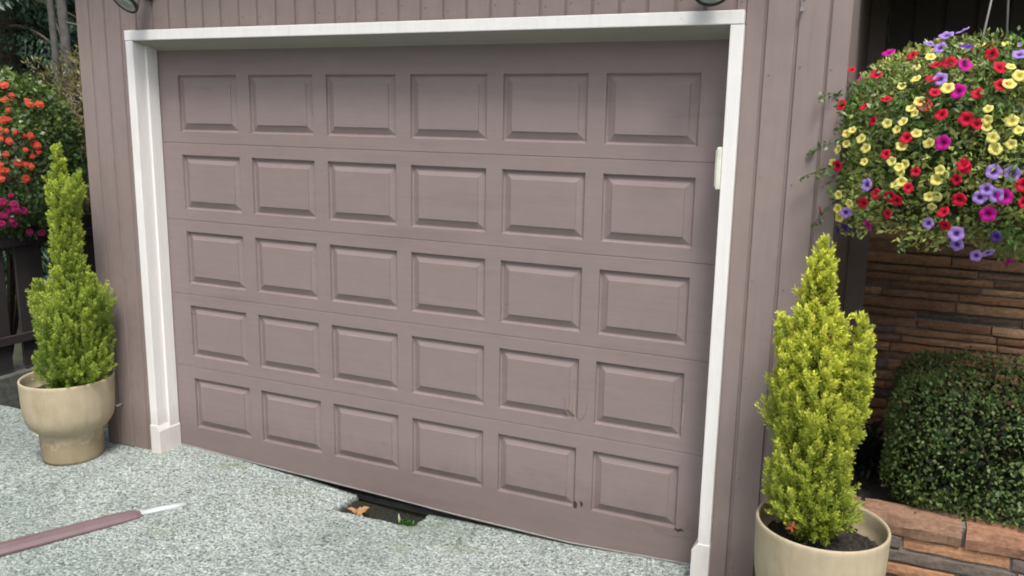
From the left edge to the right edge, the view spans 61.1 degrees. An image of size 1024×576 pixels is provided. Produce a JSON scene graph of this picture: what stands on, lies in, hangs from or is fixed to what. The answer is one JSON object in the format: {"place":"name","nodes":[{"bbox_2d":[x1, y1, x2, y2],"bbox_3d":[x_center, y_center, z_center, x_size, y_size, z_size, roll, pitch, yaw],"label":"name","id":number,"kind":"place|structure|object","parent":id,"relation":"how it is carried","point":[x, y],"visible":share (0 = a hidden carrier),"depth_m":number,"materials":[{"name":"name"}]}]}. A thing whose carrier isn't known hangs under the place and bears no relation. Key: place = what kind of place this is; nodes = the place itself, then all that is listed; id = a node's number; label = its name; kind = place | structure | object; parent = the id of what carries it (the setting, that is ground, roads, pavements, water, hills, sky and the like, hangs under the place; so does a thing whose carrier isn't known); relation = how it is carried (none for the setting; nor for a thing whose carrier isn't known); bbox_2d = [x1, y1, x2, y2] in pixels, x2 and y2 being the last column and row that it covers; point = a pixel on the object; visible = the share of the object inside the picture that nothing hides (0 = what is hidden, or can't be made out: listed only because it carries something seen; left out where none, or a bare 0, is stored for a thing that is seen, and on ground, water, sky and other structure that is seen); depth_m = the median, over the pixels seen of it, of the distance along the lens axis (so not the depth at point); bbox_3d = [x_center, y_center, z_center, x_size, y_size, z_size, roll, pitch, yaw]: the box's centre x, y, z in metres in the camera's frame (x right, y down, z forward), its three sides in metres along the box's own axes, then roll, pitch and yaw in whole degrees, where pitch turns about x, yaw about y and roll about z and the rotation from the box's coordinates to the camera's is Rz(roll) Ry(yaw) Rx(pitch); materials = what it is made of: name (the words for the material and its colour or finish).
{"place":"outdoors","nodes":[
{"label":"outdoors","id":0,"kind":"place"},
{"bbox_2d":[4,245,427,517],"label":"ground","id":1,"kind":"structure","parent":0,"point":[17,357],"depth_m":7.26,"materials":[{"name":"black soil"}]},
{"bbox_2d":[0,361,56,407],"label":"kerb","id":2,"kind":"structure","parent":1,"relation":"on","point":[9,394],"depth_m":6.08,"materials":[{"name":"concrete"}]},
{"bbox_2d":[0,207,95,372],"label":"board fence","id":3,"kind":"object","parent":2,"relation":"on","point":[27,260],"visible":0.06,"depth_m":6.11,"materials":[{"name":"black wood"}]},
{"bbox_2d":[0,64,88,354],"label":"flowering bush","id":4,"kind":"object","parent":1,"relation":"on","point":[25,164],"visible":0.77,"depth_m":5.92,"materials":[{"name":"green plant"}]},
{"bbox_2d":[0,0,90,333],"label":"conifer tree","id":5,"kind":"object","parent":1,"relation":"on","point":[11,50],"visible":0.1,"depth_m":9.28,"materials":[{"name":"green plant"}]},
{"bbox_2d":[2,44,90,250],"bbox_3d":[-3.378,-0.728,7.043,1.455,2.567,1.519,6,12,24],"label":"shrub","id":6,"kind":"object","parent":1,"relation":"on","point":[76,69],"visible":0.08,"depth_m":6.66,"materials":[{"name":"green plant"}]},
{"bbox_2d":[13,0,84,136],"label":"wood","id":7,"kind":"object","parent":1,"relation":"on","point":[69,5],"depth_m":14.32,"materials":[{"name":"plant"}]},
{"bbox_2d":[14,0,84,271],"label":"conifer tree","id":8,"kind":"object","parent":1,"relation":"on","point":[57,27],"visible":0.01,"depth_m":13.01,"materials":[{"name":"green plant"}]},
{"bbox_2d":[32,0,88,208],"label":"conifer tree","id":9,"kind":"object","parent":1,"relation":"on","point":[73,33],"depth_m":11.90,"materials":[{"name":"green plant"}]},
{"bbox_2d":[46,0,79,165],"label":"bare tree","id":10,"kind":"object","parent":1,"relation":"on","point":[63,22],"visible":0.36,"depth_m":7.75,"materials":[{"name":"grey plant"}]},
{"bbox_2d":[75,0,871,575],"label":"garage","id":11,"kind":"structure","parent":1,"relation":"on","point":[523,266],"depth_m":4.13,"materials":[{"name":"paint"}]},
{"bbox_2d":[113,0,150,13],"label":"floodlight","id":12,"kind":"object","parent":11,"relation":"attached to","point":[131,6],"visible":1,"depth_m":4.41,"materials":[{"name":"black metal"}]},
{"bbox_2d":[157,39,729,565],"bbox_3d":[-0.534,-0.030,4.353,3.132,2.391,0.046,6,12,24],"label":"garage door","id":13,"kind":"structure","parent":11,"relation":"in","point":[474,282],"depth_m":4.20,"materials":[{"name":"paint"}]},
{"bbox_2d":[695,0,725,6],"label":"floodlight","id":14,"kind":"object","parent":11,"relation":"attached to","point":[709,3],"visible":1,"depth_m":3.24,"materials":[{"name":"black metal"}]},
{"bbox_2d":[714,147,722,189],"bbox_3d":[0.828,-0.478,3.462,0.025,0.166,0.075,6,12,24],"label":"contact box","id":15,"kind":"object","parent":11,"relation":"attached to","point":[718,166],"visible":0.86,"depth_m":3.43,"materials":[{"name":"beige plastic"}]},
{"bbox_2d":[797,0,1023,267],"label":"hanging basket","id":16,"kind":"object","parent":11,"relation":"hanging from","point":[969,188],"visible":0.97,"depth_m":2.98,"materials":[{"name":"plant"}]},
{"bbox_2d":[843,0,1023,463],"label":"house wing","id":17,"kind":"structure","parent":1,"relation":"on","point":[913,298],"depth_m":4.20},
{"bbox_2d":[849,440,1023,575],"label":"brick planter","id":18,"kind":"object","parent":1,"relation":"on","point":[925,542],"visible":0.38,"depth_m":3.46,"materials":[{"name":"brick"}]},
{"bbox_2d":[851,418,919,478],"bbox_3d":[1.659,0.700,4.050,0.495,0.274,0.516,-6,13,-33],"label":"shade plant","id":19,"kind":"object","parent":18,"relation":"in","point":[867,454],"visible":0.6,"depth_m":4.02,"materials":[{"name":"green plant"}]},
{"bbox_2d":[877,346,1023,529],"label":"clipped hedge","id":20,"kind":"object","parent":18,"relation":"in","point":[939,454],"visible":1,"depth_m":3.55,"materials":[{"name":"green plant"}]},
{"bbox_2d":[0,405,689,575],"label":"driveway","id":21,"kind":"structure","parent":0,"point":[235,517],"depth_m":4.26,"materials":[{"name":"grey gravel"}]},
{"bbox_2d":[17,366,114,465],"bbox_3d":[-2.548,0.739,5.005,0.495,0.483,0.495,6,12,24],"label":"plant pot","id":22,"kind":"object","parent":21,"relation":"on","point":[66,425],"visible":0.88,"depth_m":4.85,"materials":[{"name":"beige ceramic"}]},
{"bbox_2d":[25,142,117,388],"bbox_3d":[-2.442,-0.075,4.789,0.474,1.444,0.493,6,12,24],"label":"golden cypress","id":23,"kind":"object","parent":22,"relation":"on","point":[70,307],"visible":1,"depth_m":4.74,"materials":[{"name":"green plant"}]},
{"bbox_2d":[0,502,186,555],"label":"painted stick","id":24,"kind":"object","parent":21,"relation":"on","point":[7,547],"visible":1,"depth_m":4.12,"materials":[{"name":"red paint"}]},
{"bbox_2d":[347,506,368,515],"bbox_3d":[-0.814,1.170,4.530,0.142,0.033,0.106,-11,28,-13],"label":"fallen leaf","id":25,"kind":"object","parent":21,"relation":"on","point":[359,511],"visible":0.99,"depth_m":4.54,"materials":[{"name":"orange plant"}]},
{"bbox_2d":[397,513,416,526],"bbox_3d":[-0.546,1.186,4.434,0.094,0.063,0.125,-6,13,-33],"label":"weed","id":26,"kind":"object","parent":21,"relation":"on","point":[408,522],"visible":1,"depth_m":4.43,"materials":[{"name":"green plant"}]},
{"bbox_2d":[754,499,890,575],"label":"plant pot","id":27,"kind":"object","parent":21,"relation":"on","point":[862,550],"visible":0.73,"depth_m":3.18,"materials":[{"name":"beige ceramic"}]},
{"bbox_2d":[755,232,877,546],"bbox_3d":[1.126,0.404,3.198,0.392,1.223,0.357,-2,12,-13],"label":"golden cypress","id":28,"kind":"object","parent":27,"relation":"on","point":[820,389],"visible":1,"depth_m":3.14,"materials":[{"name":"green plant"}]},
{"bbox_2d":[784,521,798,532],"bbox_3d":[1.005,0.858,3.125,0.056,0.042,0.022,14,-9,5],"label":"dead leaf","id":29,"kind":"object","parent":28,"relation":"attached to","point":[791,526],"visible":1,"depth_m":3.12,"materials":[{"name":"red plant"}]}
]}

